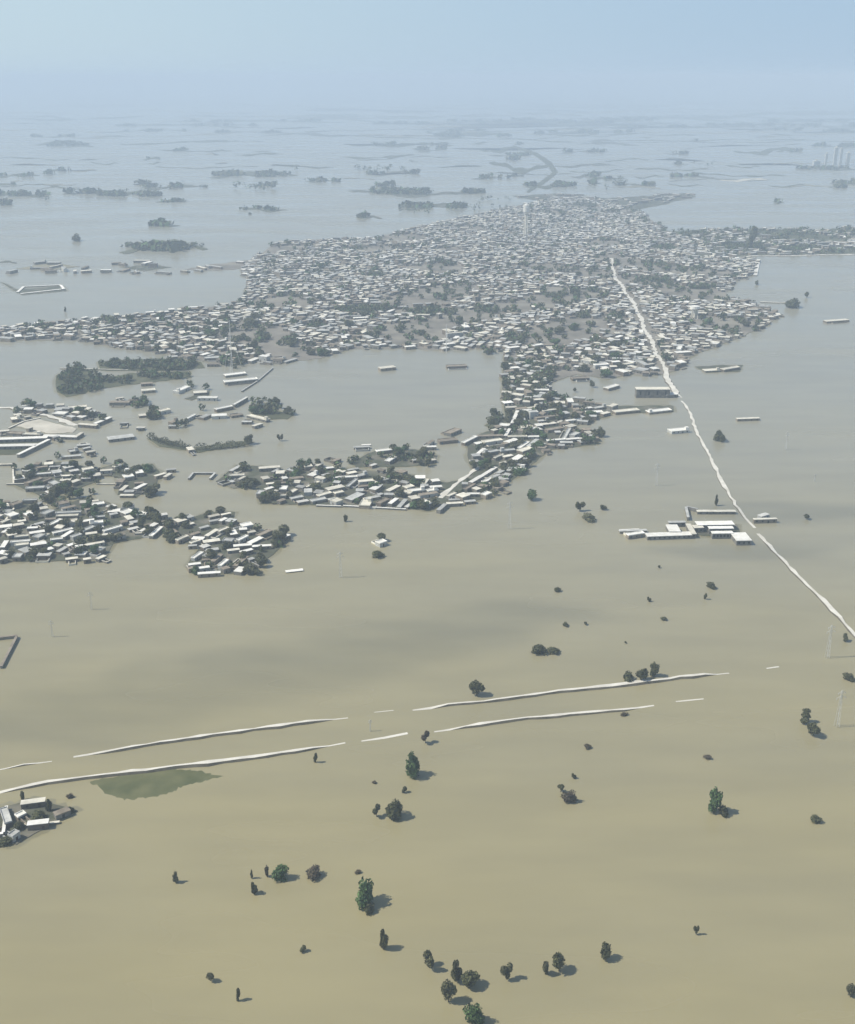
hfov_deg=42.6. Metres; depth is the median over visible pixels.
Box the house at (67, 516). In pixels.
[56,513,78,518]
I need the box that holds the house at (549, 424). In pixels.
[541,422,556,426]
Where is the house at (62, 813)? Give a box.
[53,806,70,819]
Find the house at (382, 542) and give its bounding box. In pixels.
[371,538,386,546]
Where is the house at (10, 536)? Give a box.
[5,532,16,538]
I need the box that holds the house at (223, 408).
[214,405,233,412]
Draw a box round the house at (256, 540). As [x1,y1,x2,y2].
[247,536,263,544]
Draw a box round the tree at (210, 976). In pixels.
[206,972,213,980]
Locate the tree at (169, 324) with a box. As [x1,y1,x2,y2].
[166,321,174,327]
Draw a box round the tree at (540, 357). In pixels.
[537,354,544,360]
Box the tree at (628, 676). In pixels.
[623,671,633,681]
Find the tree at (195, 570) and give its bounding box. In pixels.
[191,565,198,574]
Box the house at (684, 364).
[675,360,686,366]
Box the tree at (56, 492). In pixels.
[52,489,59,496]
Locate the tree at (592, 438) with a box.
[584,435,595,443]
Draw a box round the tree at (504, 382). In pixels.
[502,380,510,385]
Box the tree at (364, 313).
[359,310,369,316]
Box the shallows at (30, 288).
[0,282,68,294]
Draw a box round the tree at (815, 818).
[810,814,822,823]
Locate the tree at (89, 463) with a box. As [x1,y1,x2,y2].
[84,460,94,466]
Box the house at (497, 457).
[491,453,503,460]
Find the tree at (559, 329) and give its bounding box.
[554,326,563,333]
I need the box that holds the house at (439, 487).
[430,485,441,489]
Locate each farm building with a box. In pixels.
[0,436,47,442]
[0,443,37,449]
[17,439,50,457]
[43,434,77,439]
[93,416,111,424]
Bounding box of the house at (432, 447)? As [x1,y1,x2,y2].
[427,445,436,449]
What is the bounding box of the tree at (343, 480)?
[339,476,347,483]
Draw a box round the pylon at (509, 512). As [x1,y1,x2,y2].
[507,501,513,526]
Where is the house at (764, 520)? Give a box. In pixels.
[753,517,776,523]
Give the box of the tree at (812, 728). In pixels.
[807,722,820,735]
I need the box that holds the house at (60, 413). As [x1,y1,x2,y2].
[52,411,68,416]
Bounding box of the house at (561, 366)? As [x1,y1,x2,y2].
[558,363,565,369]
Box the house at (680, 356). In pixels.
[675,355,689,359]
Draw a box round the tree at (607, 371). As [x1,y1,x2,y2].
[600,368,612,376]
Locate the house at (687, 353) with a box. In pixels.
[674,350,691,355]
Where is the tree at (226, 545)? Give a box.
[221,541,231,549]
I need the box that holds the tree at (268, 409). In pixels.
[264,406,272,413]
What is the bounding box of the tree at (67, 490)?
[63,487,73,492]
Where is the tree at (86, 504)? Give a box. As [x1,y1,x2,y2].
[81,500,91,510]
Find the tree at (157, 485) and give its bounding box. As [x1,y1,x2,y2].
[148,483,159,493]
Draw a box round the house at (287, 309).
[283,307,289,312]
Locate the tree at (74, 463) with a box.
[68,460,78,467]
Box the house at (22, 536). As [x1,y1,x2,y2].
[15,534,28,539]
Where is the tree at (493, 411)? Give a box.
[490,408,496,414]
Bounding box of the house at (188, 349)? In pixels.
[183,347,195,351]
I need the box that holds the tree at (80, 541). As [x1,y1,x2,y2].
[73,536,86,546]
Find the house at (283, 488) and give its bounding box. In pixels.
[279,485,287,492]
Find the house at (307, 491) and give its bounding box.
[304,488,311,495]
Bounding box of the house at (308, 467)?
[303,463,312,470]
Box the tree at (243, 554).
[239,551,246,558]
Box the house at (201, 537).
[191,535,204,542]
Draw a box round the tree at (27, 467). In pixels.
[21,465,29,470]
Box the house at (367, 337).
[362,335,376,340]
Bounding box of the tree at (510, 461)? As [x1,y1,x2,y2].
[506,458,517,466]
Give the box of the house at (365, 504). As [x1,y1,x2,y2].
[359,497,376,508]
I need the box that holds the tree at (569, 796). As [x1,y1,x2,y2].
[561,789,577,802]
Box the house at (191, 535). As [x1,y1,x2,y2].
[187,531,200,537]
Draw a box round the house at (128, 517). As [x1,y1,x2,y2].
[124,515,133,522]
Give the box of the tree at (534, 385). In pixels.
[531,383,540,388]
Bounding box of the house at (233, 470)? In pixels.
[229,465,241,472]
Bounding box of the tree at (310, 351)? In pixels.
[306,346,315,354]
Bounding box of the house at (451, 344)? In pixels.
[442,342,455,347]
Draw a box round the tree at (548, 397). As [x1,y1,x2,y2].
[542,393,553,401]
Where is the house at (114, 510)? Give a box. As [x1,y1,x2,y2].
[108,508,120,514]
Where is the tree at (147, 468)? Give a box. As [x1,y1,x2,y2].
[143,463,153,472]
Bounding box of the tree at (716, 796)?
[708,786,722,811]
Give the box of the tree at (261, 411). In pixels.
[259,408,267,414]
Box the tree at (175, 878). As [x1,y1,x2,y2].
[172,872,178,882]
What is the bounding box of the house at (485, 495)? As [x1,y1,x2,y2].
[480,491,491,499]
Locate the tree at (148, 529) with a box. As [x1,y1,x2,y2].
[142,524,153,533]
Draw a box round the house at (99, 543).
[84,540,104,548]
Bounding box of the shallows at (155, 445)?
[146,438,186,450]
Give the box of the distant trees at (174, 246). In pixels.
[0,116,854,568]
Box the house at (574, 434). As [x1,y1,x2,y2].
[569,431,579,437]
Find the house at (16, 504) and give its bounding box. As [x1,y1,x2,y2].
[9,500,22,508]
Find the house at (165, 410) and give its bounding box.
[159,408,170,414]
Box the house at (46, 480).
[39,477,52,485]
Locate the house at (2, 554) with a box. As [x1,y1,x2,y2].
[0,550,8,558]
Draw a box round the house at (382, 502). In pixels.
[375,497,389,506]
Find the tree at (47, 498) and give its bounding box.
[43,494,52,503]
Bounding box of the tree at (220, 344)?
[215,342,223,349]
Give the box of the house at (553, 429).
[544,426,563,432]
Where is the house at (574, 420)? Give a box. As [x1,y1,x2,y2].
[564,418,581,422]
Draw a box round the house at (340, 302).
[333,300,346,304]
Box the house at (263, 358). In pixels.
[257,354,270,362]
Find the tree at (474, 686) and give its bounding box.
[469,679,484,695]
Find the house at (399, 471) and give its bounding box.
[396,469,407,474]
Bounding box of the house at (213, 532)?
[204,529,223,538]
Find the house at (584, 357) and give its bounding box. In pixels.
[580,355,596,360]
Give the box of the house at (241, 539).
[234,534,248,543]
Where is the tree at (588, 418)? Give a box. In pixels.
[582,415,591,422]
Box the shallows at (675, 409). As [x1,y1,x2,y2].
[612,405,676,413]
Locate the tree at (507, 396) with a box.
[502,394,511,400]
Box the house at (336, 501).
[329,497,342,504]
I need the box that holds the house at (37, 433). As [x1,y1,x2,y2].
[22,431,42,436]
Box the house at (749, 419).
[736,417,759,420]
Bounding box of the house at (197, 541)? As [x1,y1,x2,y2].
[189,539,202,547]
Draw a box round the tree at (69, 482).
[63,480,72,487]
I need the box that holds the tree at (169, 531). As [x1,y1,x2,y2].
[162,528,176,538]
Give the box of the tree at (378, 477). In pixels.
[373,475,383,481]
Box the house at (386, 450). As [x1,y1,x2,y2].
[375,448,393,454]
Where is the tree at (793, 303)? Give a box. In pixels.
[784,298,799,308]
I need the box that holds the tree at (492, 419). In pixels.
[486,415,500,424]
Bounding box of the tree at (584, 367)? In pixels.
[577,363,589,371]
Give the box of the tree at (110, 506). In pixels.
[107,504,116,510]
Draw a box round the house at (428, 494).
[418,491,437,499]
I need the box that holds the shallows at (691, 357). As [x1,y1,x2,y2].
[553,216,781,382]
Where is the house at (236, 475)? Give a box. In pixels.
[229,473,243,478]
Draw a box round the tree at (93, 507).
[90,504,97,512]
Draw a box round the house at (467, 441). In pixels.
[461,435,477,445]
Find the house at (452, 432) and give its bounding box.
[440,427,461,436]
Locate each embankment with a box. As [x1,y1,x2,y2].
[0,742,344,793]
[0,761,51,769]
[73,717,347,757]
[361,732,407,741]
[413,673,728,710]
[434,705,653,731]
[676,698,702,701]
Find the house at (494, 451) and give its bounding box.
[482,449,500,456]
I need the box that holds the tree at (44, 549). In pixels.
[39,547,53,553]
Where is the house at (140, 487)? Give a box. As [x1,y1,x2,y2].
[133,483,146,490]
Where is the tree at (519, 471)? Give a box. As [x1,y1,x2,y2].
[513,466,527,475]
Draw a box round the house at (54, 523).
[47,518,62,526]
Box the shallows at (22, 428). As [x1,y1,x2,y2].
[15,419,77,433]
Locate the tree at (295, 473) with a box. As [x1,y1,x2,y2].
[289,469,300,476]
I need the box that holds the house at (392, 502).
[386,498,398,506]
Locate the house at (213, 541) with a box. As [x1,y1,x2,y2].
[202,538,219,544]
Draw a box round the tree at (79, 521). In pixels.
[75,518,82,526]
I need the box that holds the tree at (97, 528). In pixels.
[93,524,103,532]
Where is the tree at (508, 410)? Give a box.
[505,408,512,415]
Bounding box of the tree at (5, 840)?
[0,836,13,846]
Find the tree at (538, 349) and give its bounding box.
[533,346,541,353]
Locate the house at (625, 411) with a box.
[612,408,639,414]
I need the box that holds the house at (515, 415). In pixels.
[510,410,518,425]
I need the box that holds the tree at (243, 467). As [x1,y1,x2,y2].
[238,464,247,471]
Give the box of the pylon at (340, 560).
[336,552,343,575]
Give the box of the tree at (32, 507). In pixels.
[26,504,36,511]
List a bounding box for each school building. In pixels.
[645,531,691,539]
[666,524,680,531]
[695,521,734,529]
[708,526,733,533]
[711,531,733,538]
[731,532,751,545]
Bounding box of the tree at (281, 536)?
[272,531,286,541]
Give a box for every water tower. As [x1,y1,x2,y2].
[523,203,529,235]
[690,305,699,318]
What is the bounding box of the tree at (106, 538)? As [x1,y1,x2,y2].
[104,532,111,540]
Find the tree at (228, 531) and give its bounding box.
[224,527,232,536]
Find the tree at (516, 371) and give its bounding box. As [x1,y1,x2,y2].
[513,369,519,376]
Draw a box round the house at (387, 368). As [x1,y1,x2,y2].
[378,365,395,370]
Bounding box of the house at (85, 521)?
[81,519,89,524]
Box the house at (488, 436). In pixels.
[476,434,503,438]
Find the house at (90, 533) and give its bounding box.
[85,531,96,535]
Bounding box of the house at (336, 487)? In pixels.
[324,484,344,491]
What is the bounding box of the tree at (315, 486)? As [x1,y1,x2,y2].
[309,482,322,489]
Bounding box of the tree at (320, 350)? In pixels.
[317,348,327,354]
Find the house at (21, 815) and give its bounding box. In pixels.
[14,810,30,824]
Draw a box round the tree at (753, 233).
[748,226,757,247]
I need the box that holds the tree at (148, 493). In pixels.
[142,485,157,496]
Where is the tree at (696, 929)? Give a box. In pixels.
[693,925,699,933]
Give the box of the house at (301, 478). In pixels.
[289,476,303,480]
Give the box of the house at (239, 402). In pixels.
[232,397,247,407]
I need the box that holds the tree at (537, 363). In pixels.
[532,361,542,365]
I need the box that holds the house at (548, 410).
[542,408,555,413]
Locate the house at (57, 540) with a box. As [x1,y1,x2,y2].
[50,537,62,543]
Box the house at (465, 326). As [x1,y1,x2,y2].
[461,322,469,331]
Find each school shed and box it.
[619,529,646,533]
[668,521,685,526]
[696,510,735,513]
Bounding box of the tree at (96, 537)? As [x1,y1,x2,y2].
[89,533,103,541]
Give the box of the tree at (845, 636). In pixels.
[843,633,848,641]
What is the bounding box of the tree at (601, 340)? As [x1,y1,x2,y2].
[597,338,608,342]
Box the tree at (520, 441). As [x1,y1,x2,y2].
[516,437,524,445]
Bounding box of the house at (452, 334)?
[447,331,462,338]
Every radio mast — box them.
[225,321,242,372]
[442,324,450,351]
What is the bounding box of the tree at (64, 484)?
[61,482,68,491]
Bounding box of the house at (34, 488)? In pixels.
[25,485,44,491]
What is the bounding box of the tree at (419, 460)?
[416,456,422,463]
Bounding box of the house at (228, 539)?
[222,537,234,545]
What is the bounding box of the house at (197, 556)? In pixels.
[191,551,203,560]
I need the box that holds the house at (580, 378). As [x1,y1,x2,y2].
[570,376,588,381]
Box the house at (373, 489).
[364,486,379,493]
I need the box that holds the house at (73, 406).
[68,404,86,410]
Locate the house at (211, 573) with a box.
[197,570,220,577]
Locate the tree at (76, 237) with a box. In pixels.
[71,233,80,240]
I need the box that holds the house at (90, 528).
[81,525,93,534]
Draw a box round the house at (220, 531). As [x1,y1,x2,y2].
[217,526,228,534]
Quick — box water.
[0,83,854,1023]
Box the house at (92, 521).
[89,518,102,525]
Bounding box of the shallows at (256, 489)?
[254,486,272,504]
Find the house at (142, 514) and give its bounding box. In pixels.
[136,511,147,518]
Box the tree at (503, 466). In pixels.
[500,462,506,469]
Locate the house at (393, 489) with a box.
[386,485,400,494]
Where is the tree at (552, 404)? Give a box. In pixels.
[549,402,561,407]
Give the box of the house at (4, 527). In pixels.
[0,524,11,530]
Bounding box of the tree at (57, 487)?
[47,485,60,491]
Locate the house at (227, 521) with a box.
[225,518,242,526]
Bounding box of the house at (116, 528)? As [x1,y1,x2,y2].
[102,524,122,533]
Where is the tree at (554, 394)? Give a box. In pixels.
[551,390,558,397]
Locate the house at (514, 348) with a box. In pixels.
[506,346,519,350]
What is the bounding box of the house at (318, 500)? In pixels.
[310,496,326,503]
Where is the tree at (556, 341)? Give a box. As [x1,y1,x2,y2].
[549,338,560,343]
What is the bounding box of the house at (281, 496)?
[274,494,285,499]
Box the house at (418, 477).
[415,475,424,480]
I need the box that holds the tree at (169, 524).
[165,521,173,528]
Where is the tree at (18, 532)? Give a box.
[9,527,22,534]
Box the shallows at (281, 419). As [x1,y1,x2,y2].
[251,408,294,419]
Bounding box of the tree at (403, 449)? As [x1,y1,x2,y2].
[394,446,407,453]
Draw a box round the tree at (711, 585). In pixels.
[706,582,716,589]
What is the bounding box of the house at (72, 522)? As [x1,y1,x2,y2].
[69,518,76,525]
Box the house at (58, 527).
[53,524,65,530]
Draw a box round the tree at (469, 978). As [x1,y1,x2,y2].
[460,970,479,987]
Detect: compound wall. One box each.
[0,464,13,482]
[0,634,17,668]
[0,805,7,836]
[6,483,23,484]
[8,417,40,428]
[16,284,64,293]
[24,820,59,825]
[60,368,127,369]
[96,483,114,484]
[188,472,215,479]
[241,367,272,391]
[285,568,302,572]
[316,504,340,507]
[343,505,405,510]
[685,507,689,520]
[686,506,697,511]
[753,259,759,275]
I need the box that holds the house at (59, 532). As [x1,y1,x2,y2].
[52,527,73,535]
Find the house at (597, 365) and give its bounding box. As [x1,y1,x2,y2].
[593,363,609,369]
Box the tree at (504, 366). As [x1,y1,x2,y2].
[501,362,509,369]
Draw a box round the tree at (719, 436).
[713,430,725,441]
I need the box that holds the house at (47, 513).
[40,509,54,517]
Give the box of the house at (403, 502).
[397,499,407,507]
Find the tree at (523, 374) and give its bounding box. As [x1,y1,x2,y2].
[517,371,526,377]
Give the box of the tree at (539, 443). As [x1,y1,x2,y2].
[535,441,544,446]
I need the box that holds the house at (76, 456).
[61,454,80,459]
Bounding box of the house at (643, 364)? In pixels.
[637,361,649,367]
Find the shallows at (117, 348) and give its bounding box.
[20,306,256,363]
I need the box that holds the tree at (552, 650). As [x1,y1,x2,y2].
[546,647,559,654]
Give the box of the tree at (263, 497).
[259,494,266,502]
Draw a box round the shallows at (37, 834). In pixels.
[0,796,83,848]
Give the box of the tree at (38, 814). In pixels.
[31,810,46,819]
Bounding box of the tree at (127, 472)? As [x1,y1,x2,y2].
[122,469,132,474]
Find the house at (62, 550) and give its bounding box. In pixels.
[56,546,71,553]
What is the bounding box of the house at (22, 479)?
[13,475,24,482]
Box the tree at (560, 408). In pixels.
[555,405,563,413]
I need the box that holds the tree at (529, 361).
[524,359,533,364]
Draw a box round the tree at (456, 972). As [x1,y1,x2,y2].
[450,959,461,981]
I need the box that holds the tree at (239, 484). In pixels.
[235,480,245,488]
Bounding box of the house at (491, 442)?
[481,438,502,446]
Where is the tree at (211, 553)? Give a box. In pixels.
[202,548,216,558]
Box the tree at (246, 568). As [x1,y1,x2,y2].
[242,564,249,573]
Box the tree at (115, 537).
[108,532,122,540]
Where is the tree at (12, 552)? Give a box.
[3,548,15,557]
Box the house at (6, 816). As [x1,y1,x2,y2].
[0,806,12,828]
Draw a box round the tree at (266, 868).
[264,865,268,876]
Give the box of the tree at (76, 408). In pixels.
[72,406,81,411]
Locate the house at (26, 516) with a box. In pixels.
[23,511,35,520]
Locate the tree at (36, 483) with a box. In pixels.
[32,480,43,485]
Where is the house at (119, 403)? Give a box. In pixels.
[109,401,130,406]
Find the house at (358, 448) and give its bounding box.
[353,445,369,451]
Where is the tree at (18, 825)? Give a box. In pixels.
[14,821,25,829]
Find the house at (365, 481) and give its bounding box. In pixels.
[358,479,380,484]
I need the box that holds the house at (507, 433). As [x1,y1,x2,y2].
[504,428,510,437]
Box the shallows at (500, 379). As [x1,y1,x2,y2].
[499,355,611,425]
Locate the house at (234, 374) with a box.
[223,371,246,377]
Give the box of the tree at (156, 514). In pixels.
[151,513,160,519]
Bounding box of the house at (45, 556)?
[35,552,52,562]
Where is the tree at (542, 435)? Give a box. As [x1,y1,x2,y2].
[539,431,547,439]
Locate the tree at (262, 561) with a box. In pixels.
[257,557,267,566]
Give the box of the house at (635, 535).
[623,531,644,539]
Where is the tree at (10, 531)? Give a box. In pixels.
[5,528,14,536]
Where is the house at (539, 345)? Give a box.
[531,343,543,347]
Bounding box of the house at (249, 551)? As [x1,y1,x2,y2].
[239,548,253,554]
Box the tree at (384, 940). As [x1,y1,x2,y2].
[379,929,388,948]
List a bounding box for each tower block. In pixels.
[812,159,820,165]
[824,152,827,164]
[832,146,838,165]
[838,147,843,164]
[845,151,850,165]
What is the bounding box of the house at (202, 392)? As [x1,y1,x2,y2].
[193,390,206,394]
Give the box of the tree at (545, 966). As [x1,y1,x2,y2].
[542,961,548,974]
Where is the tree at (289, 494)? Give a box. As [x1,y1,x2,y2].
[284,490,294,498]
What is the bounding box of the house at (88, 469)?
[81,466,93,471]
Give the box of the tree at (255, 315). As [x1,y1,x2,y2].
[250,312,260,318]
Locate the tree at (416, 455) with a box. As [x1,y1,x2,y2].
[414,450,423,457]
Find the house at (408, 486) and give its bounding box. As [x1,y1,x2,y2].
[402,484,414,489]
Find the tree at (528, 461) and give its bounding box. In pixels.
[519,458,531,466]
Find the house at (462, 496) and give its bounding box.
[456,492,469,500]
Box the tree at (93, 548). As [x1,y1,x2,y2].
[89,544,98,553]
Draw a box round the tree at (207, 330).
[204,329,215,333]
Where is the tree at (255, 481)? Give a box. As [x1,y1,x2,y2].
[251,478,259,484]
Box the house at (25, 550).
[18,546,30,555]
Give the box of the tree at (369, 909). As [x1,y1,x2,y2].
[365,902,374,915]
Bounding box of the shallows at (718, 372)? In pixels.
[694,365,743,372]
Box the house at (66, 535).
[60,530,73,539]
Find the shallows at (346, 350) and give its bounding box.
[239,242,485,363]
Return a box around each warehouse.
[107,433,134,442]
[635,387,670,397]
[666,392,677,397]
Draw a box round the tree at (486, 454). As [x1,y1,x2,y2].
[482,452,492,457]
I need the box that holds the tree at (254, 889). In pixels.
[251,882,257,893]
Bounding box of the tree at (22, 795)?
[20,790,23,799]
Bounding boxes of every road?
[438,467,480,497]
[610,258,681,397]
[681,401,755,527]
[746,254,854,256]
[757,534,854,637]
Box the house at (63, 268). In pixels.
[59,266,66,271]
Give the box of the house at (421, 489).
[407,486,425,495]
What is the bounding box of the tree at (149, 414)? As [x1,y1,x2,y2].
[146,411,157,418]
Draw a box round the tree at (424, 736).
[421,731,429,742]
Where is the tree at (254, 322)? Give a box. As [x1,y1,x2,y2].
[251,319,258,326]
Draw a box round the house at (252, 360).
[246,357,258,363]
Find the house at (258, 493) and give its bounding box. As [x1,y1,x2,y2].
[256,490,265,497]
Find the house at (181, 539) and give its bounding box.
[175,534,188,543]
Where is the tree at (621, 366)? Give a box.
[616,363,626,368]
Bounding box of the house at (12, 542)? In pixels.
[10,539,30,546]
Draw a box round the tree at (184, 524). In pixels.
[180,521,189,527]
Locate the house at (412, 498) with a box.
[408,495,419,501]
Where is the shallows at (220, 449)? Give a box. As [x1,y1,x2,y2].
[193,440,254,453]
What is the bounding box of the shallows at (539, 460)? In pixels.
[463,431,599,504]
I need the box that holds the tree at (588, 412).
[586,410,595,414]
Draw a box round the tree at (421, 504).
[416,499,427,508]
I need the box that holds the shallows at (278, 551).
[181,511,290,574]
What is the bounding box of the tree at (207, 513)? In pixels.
[203,510,212,517]
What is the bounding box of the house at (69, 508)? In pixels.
[61,504,76,510]
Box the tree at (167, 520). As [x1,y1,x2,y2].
[162,519,173,527]
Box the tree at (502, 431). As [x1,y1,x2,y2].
[498,427,505,434]
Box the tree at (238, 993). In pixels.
[236,988,239,1000]
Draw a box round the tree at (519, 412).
[517,409,528,417]
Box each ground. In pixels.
[0,85,171,90]
[0,86,35,88]
[0,112,70,114]
[0,116,143,120]
[0,129,54,130]
[0,174,39,177]
[0,305,257,363]
[0,442,39,454]
[0,498,164,561]
[0,802,77,844]
[1,184,53,186]
[1,193,45,197]
[1,282,65,294]
[2,157,67,159]
[5,90,312,95]
[6,101,76,104]
[12,123,45,123]
[14,163,55,165]
[16,419,75,433]
[16,462,100,495]
[17,264,79,269]
[22,94,137,96]
[36,85,88,86]
[37,141,93,146]
[39,115,63,118]
[42,184,76,185]
[46,105,136,107]
[47,99,194,101]
[55,87,107,88]
[56,369,91,396]
[59,99,122,100]
[63,98,161,99]
[69,95,138,96]
[70,169,94,171]
[72,91,165,91]
[78,102,193,105]
[90,100,138,101]
[90,131,119,132]
[91,135,126,137]
[93,131,250,136]
[96,371,191,388]
[98,358,204,370]
[100,464,124,476]
[104,191,160,197]
[118,124,257,127]
[118,464,159,497]
[120,129,180,131]
[120,140,262,144]
[120,239,206,253]
[123,265,170,270]
[130,94,203,97]
[138,110,256,113]
[146,184,198,189]
[149,439,188,449]
[156,166,257,168]
[159,512,285,574]
[177,115,252,116]
[179,119,343,122]
[181,117,241,119]
[184,391,208,399]
[186,260,247,270]
[193,104,309,107]
[195,149,229,151]
[195,441,252,452]
[197,122,247,125]
[202,102,253,105]
[208,94,250,96]
[212,171,296,178]
[216,465,280,488]
[219,131,265,132]
[222,105,362,107]
[229,115,310,118]
[238,88,308,89]
[241,207,284,211]
[242,152,276,155]
[246,219,518,363]
[254,410,293,419]
[257,482,276,503]
[263,106,326,106]
[263,133,354,136]
[263,467,472,509]
[264,80,464,89]
[273,164,328,168]
[274,93,393,96]
[275,127,316,128]
[285,98,331,100]
[290,116,399,118]
[292,114,413,117]
[295,116,364,117]
[299,110,334,110]
[299,118,393,121]
[304,108,444,112]
[304,129,521,132]
[313,86,395,89]
[335,100,374,102]
[342,86,412,87]
[346,142,442,146]
[346,154,412,159]
[347,90,400,92]
[350,190,468,197]
[352,449,436,467]
[355,134,465,136]
[359,84,451,85]
[360,156,444,160]
[363,136,570,142]
[364,92,446,93]
[364,134,432,136]
[369,170,408,175]
[379,116,442,119]
[383,106,501,109]
[385,123,486,124]
[388,85,498,88]
[388,89,697,94]
[396,89,488,90]
[397,116,436,118]
[404,91,487,92]
[404,203,451,209]
[407,83,591,88]
[413,86,458,87]
[414,148,442,152]
[417,108,577,111]
[419,104,500,105]
[420,126,462,128]
[426,106,507,108]
[428,84,487,84]
[429,88,475,88]
[432,100,492,101]
[432,132,497,139]
[438,126,533,128]
[440,165,476,167]
[445,424,595,503]
[448,90,500,92]
[449,119,600,122]
[450,114,491,115]
[451,117,591,119]
[452,122,591,126]
[453,148,562,150]
[457,115,511,116]
[458,99,555,104]
[459,125,594,128]
[465,97,565,98]
[465,123,671,128]
[466,121,518,122]
[473,83,571,86]
[473,92,590,96]
[478,84,566,86]
[479,146,522,152]
[481,92,687,94]
[485,419,507,427]
[489,88,571,89]
[489,162,547,173]
[497,172,568,175]
[498,95,854,97]
[502,353,609,424]
[505,88,583,89]
[510,109,759,112]
[511,205,774,382]
[513,89,560,89]
[513,112,582,115]
[513,145,557,192]
[514,193,694,208]
[516,106,598,107]
[524,184,555,188]
[528,116,673,123]
[530,92,649,94]
[533,135,615,139]
[536,111,625,114]
[537,99,611,102]
[537,133,591,134]
[539,110,591,111]
[541,103,650,106]
[548,102,583,103]
[548,131,626,132]
[548,133,640,135]
[550,129,776,133]
[554,163,616,167]
[556,85,671,86]
[557,104,667,106]
[560,150,606,153]
[566,94,650,98]
[570,173,588,178]
[574,95,608,95]
[577,86,636,88]
[578,123,644,125]
[580,141,639,145]
[581,110,774,113]
[581,124,672,127]
[584,96,665,98]
[589,139,613,141]
[590,107,657,109]
[598,121,662,123]
[602,122,671,125]
[603,99,690,99]
[606,158,649,161]
[607,127,649,129]
[609,93,731,95]
[610,87,661,87]
[614,83,688,86]
[614,139,854,141]
[617,115,704,116]
[618,185,660,188]
[618,405,673,412]
[627,101,732,102]
[627,126,750,127]
[628,85,722,86]
[630,140,799,142]
[634,102,735,107]
[637,89,716,92]
[637,168,707,170]
[641,84,822,92]
[651,94,720,95]
[656,85,845,91]
[656,158,699,160]
[658,118,766,123]
[659,134,691,135]
[663,107,693,109]
[664,124,789,127]
[669,227,854,256]
[670,96,825,99]
[672,90,845,95]
[672,178,762,181]
[674,85,764,86]
[674,115,786,118]
[675,111,853,118]
[687,144,794,148]
[689,84,760,85]
[694,87,760,88]
[694,524,739,535]
[695,172,785,176]
[695,365,742,372]
[702,124,797,127]
[712,87,833,91]
[717,92,830,94]
[720,178,768,181]
[724,102,835,104]
[728,128,791,130]
[734,147,796,154]
[738,163,798,165]
[748,100,854,102]
[751,101,854,104]
[754,125,846,127]
[756,94,854,97]
[757,133,835,137]
[761,126,810,127]
[765,120,818,122]
[768,184,803,187]
[773,161,829,164]
[781,120,826,121]
[790,108,854,109]
[790,118,854,119]
[790,184,833,187]
[795,166,854,170]
[796,110,840,111]
[797,97,853,98]
[798,98,853,99]
[800,123,854,128]
[809,145,854,147]
[833,86,854,87]
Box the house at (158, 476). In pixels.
[153,472,165,478]
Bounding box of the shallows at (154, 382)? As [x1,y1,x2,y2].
[100,371,192,389]
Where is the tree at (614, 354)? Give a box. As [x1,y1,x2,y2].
[609,351,619,357]
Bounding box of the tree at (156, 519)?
[153,516,160,523]
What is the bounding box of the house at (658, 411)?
[645,408,671,414]
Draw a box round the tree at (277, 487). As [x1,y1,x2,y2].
[274,484,280,489]
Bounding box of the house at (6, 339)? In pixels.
[0,336,15,341]
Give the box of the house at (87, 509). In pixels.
[84,507,90,514]
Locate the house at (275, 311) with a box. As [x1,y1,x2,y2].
[270,309,279,313]
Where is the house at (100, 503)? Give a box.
[90,501,104,506]
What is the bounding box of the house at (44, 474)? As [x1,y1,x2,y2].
[36,472,50,476]
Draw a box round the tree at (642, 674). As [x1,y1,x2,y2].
[635,668,648,679]
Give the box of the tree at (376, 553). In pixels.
[372,550,384,557]
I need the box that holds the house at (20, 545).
[15,542,28,548]
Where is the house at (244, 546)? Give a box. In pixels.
[233,543,251,549]
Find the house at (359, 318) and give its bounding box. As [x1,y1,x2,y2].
[353,316,368,320]
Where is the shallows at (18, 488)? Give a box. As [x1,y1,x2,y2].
[10,461,101,496]
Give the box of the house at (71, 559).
[65,556,77,565]
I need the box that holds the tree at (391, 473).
[386,470,397,478]
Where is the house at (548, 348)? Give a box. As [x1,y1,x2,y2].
[546,346,555,351]
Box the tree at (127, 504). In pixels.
[122,501,132,507]
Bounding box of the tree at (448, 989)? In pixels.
[441,978,457,1001]
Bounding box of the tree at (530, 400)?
[524,397,533,404]
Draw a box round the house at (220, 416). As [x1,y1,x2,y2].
[212,413,226,418]
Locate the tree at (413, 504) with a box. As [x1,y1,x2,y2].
[409,500,418,508]
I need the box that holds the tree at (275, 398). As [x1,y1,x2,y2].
[270,396,279,403]
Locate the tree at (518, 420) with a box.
[512,417,525,424]
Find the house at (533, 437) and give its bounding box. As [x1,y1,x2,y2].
[527,435,541,438]
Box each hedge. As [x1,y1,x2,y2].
[146,432,190,448]
[194,440,250,449]
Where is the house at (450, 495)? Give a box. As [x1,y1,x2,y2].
[446,492,456,498]
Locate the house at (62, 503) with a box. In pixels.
[56,499,69,508]
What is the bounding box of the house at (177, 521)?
[173,518,186,525]
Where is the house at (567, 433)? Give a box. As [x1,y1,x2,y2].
[559,428,570,437]
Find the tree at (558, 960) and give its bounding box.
[552,951,564,971]
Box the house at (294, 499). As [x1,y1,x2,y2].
[289,495,303,502]
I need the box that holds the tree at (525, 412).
[520,410,528,418]
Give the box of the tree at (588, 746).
[584,743,591,749]
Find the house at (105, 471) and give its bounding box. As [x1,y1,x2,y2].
[100,469,112,476]
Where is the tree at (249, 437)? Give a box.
[243,434,252,443]
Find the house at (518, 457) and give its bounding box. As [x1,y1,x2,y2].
[508,454,524,462]

